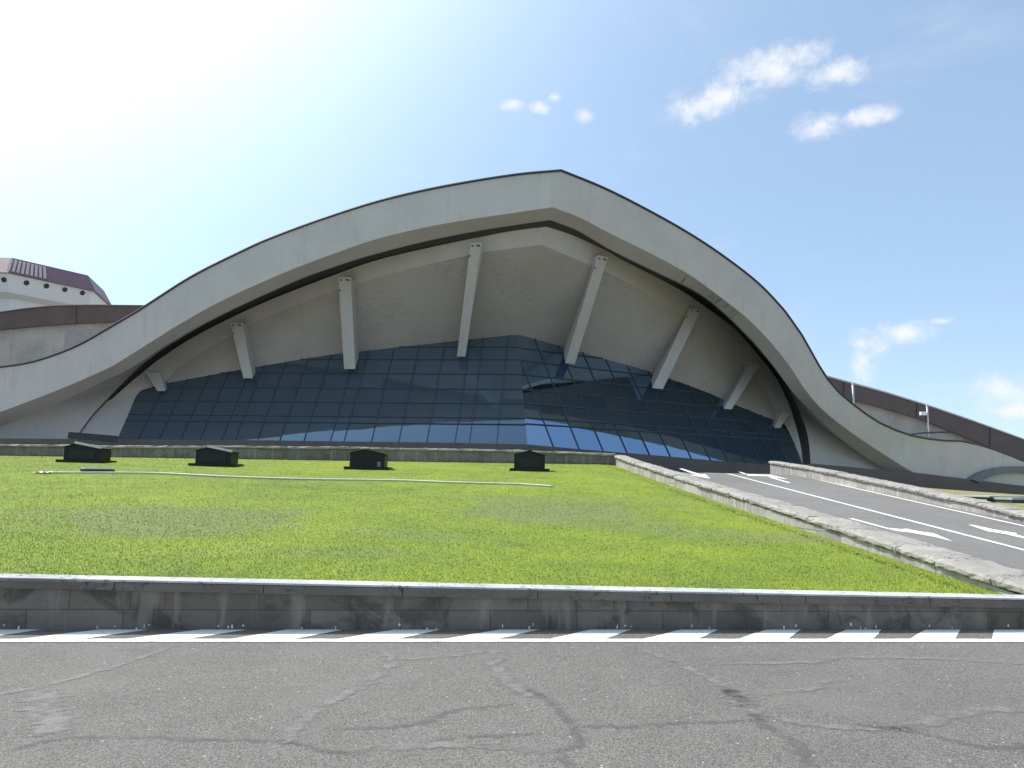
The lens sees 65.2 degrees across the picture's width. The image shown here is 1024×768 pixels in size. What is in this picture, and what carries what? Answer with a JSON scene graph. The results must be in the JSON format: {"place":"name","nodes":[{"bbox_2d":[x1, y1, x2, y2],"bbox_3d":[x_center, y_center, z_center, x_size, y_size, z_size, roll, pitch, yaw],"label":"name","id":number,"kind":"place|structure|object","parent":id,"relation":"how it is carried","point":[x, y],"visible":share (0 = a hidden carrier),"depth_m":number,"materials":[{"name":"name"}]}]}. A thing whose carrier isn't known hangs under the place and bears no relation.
{"place":"outdoors","nodes":[
{"label":"outdoors","id":0,"kind":"place"},
{"bbox_2d":[0,258,111,310],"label":"pavilion","id":1,"kind":"structure","parent":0,"point":[25,284],"depth_m":111.75,"materials":[{"name":"white paint"}]},
{"bbox_2d":[80,467,114,470],"bbox_3d":[-12.297,2.533,23.747,0.920,0.110,0.920,1,-7,0],"label":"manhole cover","id":2,"kind":"object","parent":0,"point":[96,469],"visible":0.95,"depth_m":23.38,"materials":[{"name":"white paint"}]},
{"bbox_2d":[0,455,1000,593],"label":"lawn","id":3,"kind":"structure","parent":0,"point":[460,495],"depth_m":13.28,"materials":[{"name":"plant"}]},
{"bbox_2d":[55,441,116,462],"bbox_3d":[-15.038,2.423,28.351,1.641,0.730,1.033,1,-7,0],"label":"floodlight housing","id":4,"kind":"object","parent":3,"relation":"on","point":[81,452],"visible":0.98,"depth_m":27.96,"materials":[{"name":"black paint"}]},
{"bbox_2d":[188,445,243,466],"bbox_3d":[-10.345,2.525,28.071,1.589,0.723,1.000,1,-7,0],"label":"floodlight housing","id":5,"kind":"object","parent":3,"relation":"on","point":[208,455],"visible":0.97,"depth_m":27.69,"materials":[{"name":"black paint"}]},
{"bbox_2d":[48,471,553,486],"bbox_3d":[-5.853,2.666,22.531,14.040,0.222,1.255,1,-7,2],"label":"hose","id":6,"kind":"object","parent":3,"relation":"on","point":[306,478],"visible":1,"depth_m":22.62,"materials":[{"name":"beige rubber"}]},
{"bbox_2d":[344,449,392,469],"bbox_3d":[-5.000,2.639,27.987,1.548,0.701,0.975,1,-7,0],"label":"floodlight housing","id":7,"kind":"object","parent":3,"relation":"on","point":[366,459],"visible":0.97,"depth_m":27.63,"materials":[{"name":"black paint"}]},
{"bbox_2d":[510,450,548,470],"bbox_3d":[0.615,2.725,28.369,1.387,0.724,0.873,1,-7,0],"label":"floodlight housing","id":8,"kind":"object","parent":3,"relation":"on","point":[529,460],"visible":0.97,"depth_m":28.04,"materials":[{"name":"black paint"}]},
{"bbox_2d":[0,629,1023,767],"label":"road","id":9,"kind":"structure","parent":0,"point":[245,698],"depth_m":5.89,"materials":[{"name":"grey asphalt"}]},
{"bbox_2d":[0,0,1023,437],"label":"sky","id":10,"kind":"structure","parent":0,"point":[862,161],"materials":[{"name":"blue"}]},
{"bbox_2d":[681,469,1023,569],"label":"ramp road","id":11,"kind":"structure","parent":0,"point":[999,541],"depth_m":20.44,"materials":[{"name":"grey asphalt"}]},
{"bbox_2d":[614,455,1023,594],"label":"stone parapet","id":12,"kind":"structure","parent":11,"relation":"on","point":[985,574],"depth_m":13.51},
{"bbox_2d":[768,461,1023,522],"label":"stone parapet","id":13,"kind":"structure","parent":11,"relation":"on","point":[931,496],"depth_m":24.87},
{"bbox_2d":[920,487,1023,509],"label":"dry verge","id":14,"kind":"structure","parent":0,"point":[962,492],"depth_m":41.82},
{"bbox_2d":[959,495,1023,499],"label":"hatch cover","id":15,"kind":"object","parent":14,"relation":"on","point":[988,497],"visible":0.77,"depth_m":21.88,"materials":[{"name":"grey metal"}]},
{"bbox_2d":[987,497,1023,502],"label":"hatch cover","id":16,"kind":"object","parent":14,"relation":"on","point":[1007,500],"visible":0.96,"depth_m":21.02,"materials":[{"name":"grey metal"}]},
{"label":"plaza","id":17,"kind":"structure","parent":0,"visible":0},
{"bbox_2d":[0,444,615,464],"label":"stone wall","id":18,"kind":"structure","parent":17,"relation":"on","point":[394,454],"depth_m":32.87,"materials":[{"name":"grey stone"}]},
{"bbox_2d":[0,169,1023,493],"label":"terminal building","id":19,"kind":"structure","parent":17,"relation":"on","point":[560,309],"depth_m":61.58,"materials":[{"name":"white paint"}]},
{"bbox_2d":[850,384,854,403],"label":"metal post","id":20,"kind":"object","parent":19,"relation":"on","point":[852,394],"visible":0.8,"depth_m":81.94,"materials":[{"name":"metal"}]},
{"bbox_2d":[919,405,929,436],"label":"metal post","id":21,"kind":"object","parent":19,"relation":"on","point":[926,413],"visible":1,"depth_m":86.13,"materials":[{"name":"metal"}]},
{"label":"ground","id":22,"kind":"structure","parent":0,"visible":0},
{"bbox_2d":[0,573,1023,629],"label":"retaining wall","id":23,"kind":"structure","parent":22,"relation":"on","point":[61,602],"depth_m":8.59,"materials":[{"name":"concrete"}]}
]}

